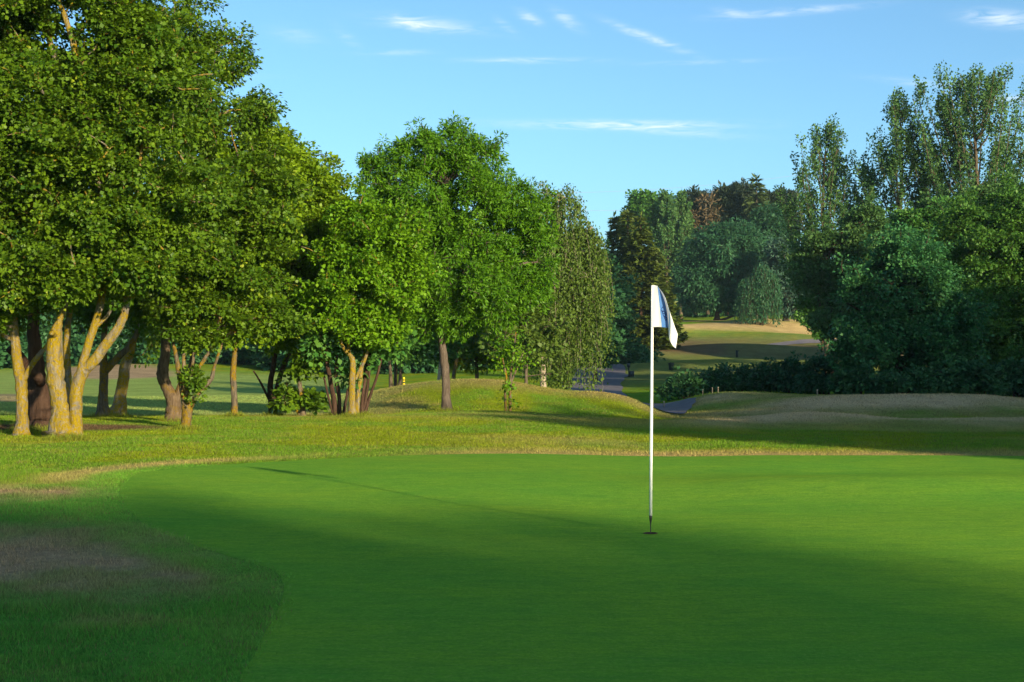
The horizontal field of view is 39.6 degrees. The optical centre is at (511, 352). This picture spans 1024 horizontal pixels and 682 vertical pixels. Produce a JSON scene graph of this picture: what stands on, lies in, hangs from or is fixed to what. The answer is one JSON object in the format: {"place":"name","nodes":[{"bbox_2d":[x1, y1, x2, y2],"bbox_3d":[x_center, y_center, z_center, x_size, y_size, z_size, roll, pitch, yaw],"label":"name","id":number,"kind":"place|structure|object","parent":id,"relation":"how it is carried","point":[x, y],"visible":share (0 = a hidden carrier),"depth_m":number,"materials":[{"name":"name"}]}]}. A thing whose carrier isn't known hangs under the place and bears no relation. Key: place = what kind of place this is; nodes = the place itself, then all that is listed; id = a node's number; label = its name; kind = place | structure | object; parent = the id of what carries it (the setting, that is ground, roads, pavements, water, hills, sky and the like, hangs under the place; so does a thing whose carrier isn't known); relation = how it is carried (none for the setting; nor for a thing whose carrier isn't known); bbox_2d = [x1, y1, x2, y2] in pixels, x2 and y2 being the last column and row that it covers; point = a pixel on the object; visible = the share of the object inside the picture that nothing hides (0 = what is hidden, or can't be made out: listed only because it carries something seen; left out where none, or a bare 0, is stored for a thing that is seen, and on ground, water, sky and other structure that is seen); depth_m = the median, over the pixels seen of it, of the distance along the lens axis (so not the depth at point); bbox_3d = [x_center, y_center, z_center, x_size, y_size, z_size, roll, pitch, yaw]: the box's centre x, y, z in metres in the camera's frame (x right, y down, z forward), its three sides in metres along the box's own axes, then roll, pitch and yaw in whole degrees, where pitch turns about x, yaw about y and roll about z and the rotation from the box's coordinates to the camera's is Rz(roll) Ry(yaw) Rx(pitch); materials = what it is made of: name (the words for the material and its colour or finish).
{"place":"outdoors","nodes":[
{"label":"outdoors","id":0,"kind":"place"},
{"bbox_2d":[0,468,295,681],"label":"rough grass","id":1,"kind":"structure","parent":0,"point":[65,609],"depth_m":9.18,"materials":[{"name":"green plant"}]},
{"bbox_2d":[1,406,460,441],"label":"tuft grass","id":2,"kind":"structure","parent":0,"point":[65,438],"depth_m":29.08,"materials":[{"name":"green plant"}]},
{"bbox_2d":[0,315,1023,681],"bbox_3d":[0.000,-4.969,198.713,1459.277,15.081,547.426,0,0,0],"label":"ground","id":3,"kind":"structure","parent":0,"point":[708,343],"depth_m":35.19,"materials":[{"name":"green plant"}]},
{"bbox_2d":[0,230,50,368],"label":"background tree","id":4,"kind":"object","parent":3,"relation":"on","point":[4,353],"visible":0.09,"depth_m":106.77,"materials":[{"name":"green plant"}]},
{"bbox_2d":[0,21,72,435],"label":"maple tree","id":5,"kind":"object","parent":3,"relation":"on","point":[11,329],"visible":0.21,"depth_m":26.73,"materials":[{"name":"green plant"}]},
{"bbox_2d":[1,309,76,367],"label":"background tree","id":6,"kind":"object","parent":3,"relation":"on","point":[45,334],"visible":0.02,"depth_m":111.56,"materials":[{"name":"green plant"}]},
{"bbox_2d":[6,51,146,425],"bbox_3d":[-9.918,-2.436,30.205,4.178,8.741,3.726,0,0,-27],"label":"maple tree","id":7,"kind":"object","parent":3,"relation":"on","point":[39,409],"visible":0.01,"depth_m":29.80,"materials":[{"name":"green plant"}]},
{"bbox_2d":[0,0,252,437],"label":"maple tree","id":8,"kind":"object","parent":3,"relation":"on","point":[79,234],"visible":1,"depth_m":25.23,"materials":[{"name":"green plant"}]},
{"bbox_2d":[40,301,229,366],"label":"background tree","id":9,"kind":"object","parent":3,"relation":"on","point":[77,342],"visible":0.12,"depth_m":110.94,"materials":[{"name":"green plant"}]},
{"bbox_2d":[59,2,241,416],"bbox_3d":[-9.357,-3.730,34.883,5.194,10.798,3.858,0,0,0],"label":"maple tree","id":10,"kind":"object","parent":3,"relation":"on","point":[86,315],"visible":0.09,"depth_m":34.91,"materials":[{"name":"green plant"}]},
{"bbox_2d":[103,149,246,421],"bbox_3d":[-7.831,-1.469,32.141,3.939,6.414,3.006,0,0,-23],"label":"maple tree","id":11,"kind":"object","parent":3,"relation":"on","point":[172,396],"visible":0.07,"depth_m":32.37,"materials":[{"name":"green plant"}]},
{"bbox_2d":[109,0,299,415],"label":"maple tree","id":12,"kind":"object","parent":3,"relation":"on","point":[260,113],"visible":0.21,"depth_m":36.79,"materials":[{"name":"green plant"}]},
{"bbox_2d":[129,114,321,427],"bbox_3d":[-6.042,-1.614,29.588,3.167,6.545,3.930,0,0,44],"label":"maple tree","id":13,"kind":"object","parent":3,"relation":"on","point":[260,225],"visible":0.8,"depth_m":29.35,"materials":[{"name":"green plant"}]},
{"bbox_2d":[197,309,270,365],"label":"background tree","id":14,"kind":"object","parent":3,"relation":"on","point":[240,358],"visible":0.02,"depth_m":114.87,"materials":[{"name":"green plant"}]},
{"bbox_2d":[215,119,319,414],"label":"maple tree","id":15,"kind":"object","parent":3,"relation":"on","point":[260,340],"visible":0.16,"depth_m":35.93,"materials":[{"name":"green plant"}]},
{"bbox_2d":[229,125,363,413],"bbox_3d":[-5.961,-2.167,37.923,4.291,7.929,3.646,0,0,31],"label":"maple tree","id":16,"kind":"object","parent":3,"relation":"on","point":[324,179],"visible":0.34,"depth_m":37.70,"materials":[{"name":"green plant"}]},
{"bbox_2d":[266,340,332,415],"bbox_3d":[-5.436,0.672,36.555,1.714,2.108,1.300,0,0,0],"label":"leafy bush","id":17,"kind":"object","parent":3,"relation":"on","point":[303,398],"visible":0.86,"depth_m":36.36,"materials":[{"name":"green plant"}]},
{"bbox_2d":[295,308,362,415],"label":"multi stem tree","id":18,"kind":"object","parent":3,"relation":"on","point":[321,339],"visible":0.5,"depth_m":36.37,"materials":[{"name":"green plant"}]},
{"bbox_2d":[238,199,466,374],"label":"background tree","id":19,"kind":"object","parent":3,"relation":"on","point":[259,356],"visible":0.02,"depth_m":108.37,"materials":[{"name":"green plant"}]},
{"bbox_2d":[282,184,448,413],"bbox_3d":[-3.787,-1.307,36.024,3.912,6.005,3.356,0,0,-35],"label":"field maple","id":20,"kind":"object","parent":3,"relation":"on","point":[352,271],"visible":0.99,"depth_m":35.51,"materials":[{"name":"green plant"}]},
{"bbox_2d":[339,324,421,413],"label":"multi stem tree","id":21,"kind":"object","parent":3,"relation":"on","point":[372,362],"visible":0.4,"depth_m":36.84,"materials":[{"name":"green plant"}]},
{"bbox_2d":[374,294,421,386],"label":"slim tree","id":22,"kind":"object","parent":3,"relation":"on","point":[402,360],"visible":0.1,"depth_m":61.87,"materials":[{"name":"green plant"}]},
{"bbox_2d":[385,350,433,386],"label":"slim tree","id":23,"kind":"object","parent":3,"relation":"on","point":[395,384],"visible":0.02,"depth_m":62.94,"materials":[{"name":"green plant"}]},
{"bbox_2d":[388,284,434,385],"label":"slim tree","id":24,"kind":"object","parent":3,"relation":"on","point":[420,355],"visible":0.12,"depth_m":62.33,"materials":[{"name":"green plant"}]},
{"bbox_2d":[409,277,472,379],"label":"slim tree","id":25,"kind":"object","parent":3,"relation":"on","point":[451,352],"visible":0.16,"depth_m":61.85,"materials":[{"name":"green plant"}]},
{"bbox_2d":[416,326,488,378],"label":"slim tree","id":26,"kind":"object","parent":3,"relation":"on","point":[469,355],"visible":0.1,"depth_m":62.87,"materials":[{"name":"green plant"}]},
{"bbox_2d":[353,110,562,410],"bbox_3d":[-1.727,-2.640,40.968,5.948,8.871,4.386,0,0,-26],"label":"ash tree","id":27,"kind":"object","parent":3,"relation":"on","point":[496,268],"visible":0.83,"depth_m":40.44,"materials":[{"name":"green plant"}]},
{"bbox_2d":[440,249,509,370],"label":"background tree","id":28,"kind":"object","parent":3,"relation":"on","point":[471,367],"depth_m":113.72,"materials":[{"name":"green plant"}]},
{"bbox_2d":[435,329,515,377],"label":"tree","id":29,"kind":"object","parent":3,"relation":"on","point":[478,359],"visible":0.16,"depth_m":63.66,"materials":[{"name":"green plant"}]},
{"bbox_2d":[482,320,538,410],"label":"sapling","id":30,"kind":"object","parent":3,"relation":"on","point":[509,384],"visible":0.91,"depth_m":41.97,"materials":[{"name":"green plant"}]},
{"bbox_2d":[477,255,575,383],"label":"birch tree","id":31,"kind":"object","parent":3,"relation":"on","point":[537,336],"visible":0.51,"depth_m":56.74,"materials":[{"name":"green plant"}]},
{"bbox_2d":[481,222,620,368],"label":"background tree","id":32,"kind":"object","parent":3,"relation":"on","point":[483,365],"depth_m":117.86,"materials":[{"name":"green plant"}]},
{"bbox_2d":[506,179,618,390],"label":"birch tree","id":33,"kind":"object","parent":3,"relation":"on","point":[587,303],"visible":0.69,"depth_m":59.45,"materials":[{"name":"green plant"}]},
{"bbox_2d":[534,322,596,389],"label":"birch tree","id":34,"kind":"object","parent":3,"relation":"on","point":[566,382],"visible":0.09,"depth_m":64.79,"materials":[{"name":"green plant"}]},
{"bbox_2d":[120,454,1023,681],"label":"putting green","id":35,"kind":"object","parent":3,"relation":"on","point":[565,568],"visible":0.98,"depth_m":10.88,"materials":[{"name":"green plant"}]},
{"bbox_2d":[649,285,677,532],"bbox_3d":[1.354,0.536,12.737,0.258,2.282,0.100,0,0,-11],"label":"flagstick","id":36,"kind":"object","parent":35,"relation":"in","point":[660,315],"visible":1,"depth_m":12.71,"materials":[{"name":"white metal"}]},
{"bbox_2d":[573,293,629,380],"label":"dark shrub tree","id":37,"kind":"object","parent":3,"relation":"on","point":[616,338],"visible":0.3,"depth_m":95.47,"materials":[{"name":"green plant"}]},
{"bbox_2d":[603,211,623,261],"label":"fir tree","id":38,"kind":"object","parent":3,"relation":"on","point":[612,236],"visible":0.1,"depth_m":151.70,"materials":[{"name":"green plant"}]},
{"bbox_2d":[580,231,665,363],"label":"background tree","id":39,"kind":"object","parent":3,"relation":"on","point":[639,353],"visible":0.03,"depth_m":124.92,"materials":[{"name":"green plant"}]},
{"bbox_2d":[627,363,633,376],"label":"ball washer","id":40,"kind":"object","parent":3,"relation":"on","point":[630,373],"visible":0.92,"depth_m":103.88,"materials":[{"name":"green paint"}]},
{"bbox_2d":[612,209,650,337],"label":"fir tree","id":41,"kind":"object","parent":3,"relation":"on","point":[623,226],"visible":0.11,"depth_m":149.66,"materials":[{"name":"green plant"}]},
{"bbox_2d":[618,188,668,289],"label":"oak tree","id":42,"kind":"object","parent":3,"relation":"on","point":[642,201],"visible":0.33,"depth_m":233.19,"materials":[{"name":"green plant"}]},
{"bbox_2d":[615,212,690,349],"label":"fir tree","id":43,"kind":"object","parent":3,"relation":"on","point":[638,238],"visible":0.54,"depth_m":145.99,"materials":[{"name":"green plant"}]},
{"bbox_2d":[642,250,688,346],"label":"fir tree","id":44,"kind":"object","parent":3,"relation":"on","point":[670,295],"visible":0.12,"depth_m":150.55,"materials":[{"name":"green plant"}]},
{"bbox_2d":[650,188,687,293],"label":"aspen tree","id":45,"kind":"object","parent":3,"relation":"on","point":[666,240],"visible":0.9,"depth_m":224.25,"materials":[{"name":"green plant"}]},
{"bbox_2d":[668,362,673,369],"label":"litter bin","id":46,"kind":"object","parent":3,"relation":"on","point":[670,365],"visible":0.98,"depth_m":111.83,"materials":[{"name":"plastic"}]},
{"bbox_2d":[658,189,694,318],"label":"aspen tree","id":47,"kind":"object","parent":3,"relation":"on","point":[685,213],"visible":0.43,"depth_m":227.28,"materials":[{"name":"green plant"}]},
{"bbox_2d":[649,365,708,400],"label":"hedge bush","id":48,"kind":"object","parent":3,"relation":"on","point":[689,385],"visible":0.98,"depth_m":69.69,"materials":[{"name":"green plant"}]},
{"bbox_2d":[673,184,707,314],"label":"pine tree","id":49,"kind":"object","parent":3,"relation":"on","point":[692,193],"visible":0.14,"depth_m":234.84,"materials":[{"name":"green plant"}]},
{"bbox_2d":[663,271,733,316],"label":"background tree","id":50,"kind":"object","parent":3,"relation":"on","point":[704,314],"visible":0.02,"depth_m":248.43,"materials":[{"name":"green plant"}]},
{"bbox_2d":[690,190,726,313],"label":"dying pine","id":51,"kind":"object","parent":3,"relation":"on","point":[706,215],"visible":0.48,"depth_m":229.69,"materials":[{"name":"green plant"}]},
{"bbox_2d":[688,363,740,395],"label":"hedge bush","id":52,"kind":"object","parent":3,"relation":"on","point":[715,379],"visible":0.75,"depth_m":70.63,"materials":[{"name":"green plant"}]},
{"bbox_2d":[669,213,768,319],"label":"willow tree","id":53,"kind":"object","parent":3,"relation":"on","point":[722,259],"visible":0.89,"depth_m":202.50,"materials":[{"name":"green plant"}]},
{"bbox_2d":[695,180,755,313],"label":"pine tree","id":54,"kind":"object","parent":3,"relation":"on","point":[731,197],"visible":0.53,"depth_m":230.32,"materials":[{"name":"green plant"}]},
{"bbox_2d":[715,362,765,391],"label":"hedge bush","id":55,"kind":"object","parent":3,"relation":"on","point":[745,373],"visible":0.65,"depth_m":71.65,"materials":[{"name":"green plant"}]},
{"bbox_2d":[732,178,768,215],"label":"pine tree","id":56,"kind":"object","parent":3,"relation":"on","point":[746,185],"visible":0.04,"depth_m":232.68,"materials":[{"name":"green plant"}]},
{"bbox_2d":[740,173,770,317],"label":"cedar tree","id":57,"kind":"object","parent":3,"relation":"on","point":[759,187],"visible":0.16,"depth_m":225.62,"materials":[{"name":"green plant"}]},
{"bbox_2d":[730,264,783,327],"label":"weeping willow","id":58,"kind":"object","parent":3,"relation":"on","point":[761,285],"visible":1,"depth_m":189.10,"materials":[{"name":"green plant"}]},
{"bbox_2d":[738,202,796,318],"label":"willow tree","id":59,"kind":"object","parent":3,"relation":"on","point":[768,220],"visible":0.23,"depth_m":220.56,"materials":[{"name":"green plant"}]},
{"bbox_2d":[743,357,792,392],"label":"hedge bush","id":60,"kind":"object","parent":3,"relation":"on","point":[761,369],"visible":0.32,"depth_m":72.35,"materials":[{"name":"green plant"}]},
{"bbox_2d":[762,189,791,235],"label":"pine tree","id":61,"kind":"object","parent":3,"relation":"on","point":[772,198],"visible":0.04,"depth_m":236.72,"materials":[{"name":"green plant"}]},
{"bbox_2d":[759,235,808,320],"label":"willow tree","id":62,"kind":"object","parent":3,"relation":"on","point":[772,259],"visible":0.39,"depth_m":194.89,"materials":[{"name":"green plant"}]},
{"bbox_2d":[772,185,805,313],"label":"pine tree","id":63,"kind":"object","parent":3,"relation":"on","point":[792,192],"visible":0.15,"depth_m":236.82,"materials":[{"name":"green plant"}]},
{"bbox_2d":[763,351,819,392],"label":"hedge bush","id":64,"kind":"object","parent":3,"relation":"on","point":[783,378],"visible":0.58,"depth_m":71.59,"materials":[{"name":"green plant"}]},
{"bbox_2d":[785,256,838,349],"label":"tree","id":65,"kind":"object","parent":3,"relation":"on","point":[804,305],"visible":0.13,"depth_m":99.92,"materials":[{"name":"green plant"}]},
{"bbox_2d":[792,347,838,394],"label":"hedge bush","id":66,"kind":"object","parent":3,"relation":"on","point":[810,380],"visible":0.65,"depth_m":69.75,"materials":[{"name":"green plant"}]},
{"bbox_2d":[772,113,879,372],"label":"poplar tree","id":67,"kind":"object","parent":3,"relation":"on","point":[834,173],"visible":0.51,"depth_m":107.65,"materials":[{"name":"green plant"}]},
{"bbox_2d":[775,192,895,372],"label":"tree","id":68,"kind":"object","parent":3,"relation":"on","point":[808,265],"visible":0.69,"depth_m":89.14,"materials":[{"name":"green plant"}]},
{"bbox_2d":[826,363,881,394],"bbox_3d":[15.191,1.273,62.122,2.939,1.713,2.449,0,0,29],"label":"hedge bush","id":69,"kind":"object","parent":3,"relation":"on","point":[858,380],"visible":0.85,"depth_m":61.66,"materials":[{"name":"green plant"}]},
{"bbox_2d":[854,154,885,212],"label":"poplar tree","id":70,"kind":"object","parent":3,"relation":"on","point":[867,167],"visible":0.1,"depth_m":111.81,"materials":[{"name":"green plant"}]},
{"bbox_2d":[868,201,916,246],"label":"tree","id":71,"kind":"object","parent":3,"relation":"on","point":[910,206],"visible":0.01,"depth_m":93.60,"materials":[{"name":"green plant"}]},
{"bbox_2d":[844,86,956,355],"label":"poplar tree","id":72,"kind":"object","parent":3,"relation":"on","point":[898,116],"visible":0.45,"depth_m":105.59,"materials":[{"name":"green plant"}]},
{"bbox_2d":[870,367,936,393],"bbox_3d":[16.754,1.304,60.970,2.828,1.451,2.708,0,0,20],"label":"hedge bush","id":73,"kind":"object","parent":3,"relation":"on","point":[920,382],"visible":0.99,"depth_m":60.53,"materials":[{"name":"green plant"}]},
{"bbox_2d":[817,220,999,393],"bbox_3d":[17.607,-1.948,64.229,8.178,7.963,6.122,0,0,0],"label":"tree","id":74,"kind":"object","parent":3,"relation":"on","point":[889,327],"visible":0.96,"depth_m":62.84,"materials":[{"name":"green plant"}]},
{"bbox_2d":[866,191,994,316],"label":"tree","id":75,"kind":"object","parent":3,"relation":"on","point":[934,215],"visible":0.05,"depth_m":81.01,"materials":[{"name":"green plant"}]},
{"bbox_2d":[905,360,975,393],"bbox_3d":[18.657,1.180,61.805,3.276,1.722,2.894,0,0,0],"label":"hedge bush","id":76,"kind":"object","parent":3,"relation":"on","point":[947,379],"visible":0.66,"depth_m":61.37,"materials":[{"name":"green plant"}]},
{"bbox_2d":[886,59,1023,318],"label":"poplar tree","id":77,"kind":"object","parent":3,"relation":"on","point":[962,158],"visible":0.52,"depth_m":103.16,"materials":[{"name":"green plant"}]},
{"bbox_2d":[916,162,1023,345],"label":"tree","id":78,"kind":"object","parent":3,"relation":"on","point":[986,188],"visible":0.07,"depth_m":93.53,"materials":[{"name":"green plant"}]},
{"bbox_2d":[917,165,1023,395],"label":"tree","id":79,"kind":"object","parent":3,"relation":"on","point":[994,237],"visible":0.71,"depth_m":68.95,"materials":[{"name":"green plant"}]},
{"bbox_2d":[951,355,1017,395],"bbox_3d":[20.353,1.076,62.068,3.376,1.973,2.911,0,0,0],"label":"hedge bush","id":80,"kind":"object","parent":3,"relation":"on","point":[979,373],"visible":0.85,"depth_m":61.41,"materials":[{"name":"green plant"}]},
{"bbox_2d":[987,356,1023,396],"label":"hedge bush","id":81,"kind":"object","parent":3,"relation":"on","point":[1014,370],"visible":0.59,"depth_m":62.69,"materials":[{"name":"green plant"}]},
{"bbox_2d":[0,409,1023,492],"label":"lawn grass","id":82,"kind":"structure","parent":0,"point":[992,435],"depth_m":26.84,"materials":[{"name":"green plant"}]},
{"bbox_2d":[0,378,1023,418],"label":"mound grass","id":83,"kind":"structure","parent":0,"point":[213,408],"depth_m":51.15,"materials":[{"name":"green plant"}]},
{"bbox_2d":[31,0,1023,292],"label":"sky","id":84,"kind":"structure","parent":0,"point":[599,97],"materials":[{"name":"blue"}]},
{"bbox_2d":[563,210,618,210],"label":"power line","id":85,"kind":"object","parent":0,"point":[601,210],"visible":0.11,"depth_m":419.98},
{"bbox_2d":[562,364,695,413],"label":"cart path","id":86,"kind":"structure","parent":0,"point":[614,378],"depth_m":89.62,"materials":[{"name":"grey asphalt"}]},
{"bbox_2d":[577,167,849,192],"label":"power line","id":87,"kind":"object","parent":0,"point":[666,188],"visible":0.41,"depth_m":419.98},
{"bbox_2d":[771,339,836,344],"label":"path","id":88,"kind":"structure","parent":0,"point":[801,341],"depth_m":170.21,"materials":[{"name":"grey asphalt"}]}
]}

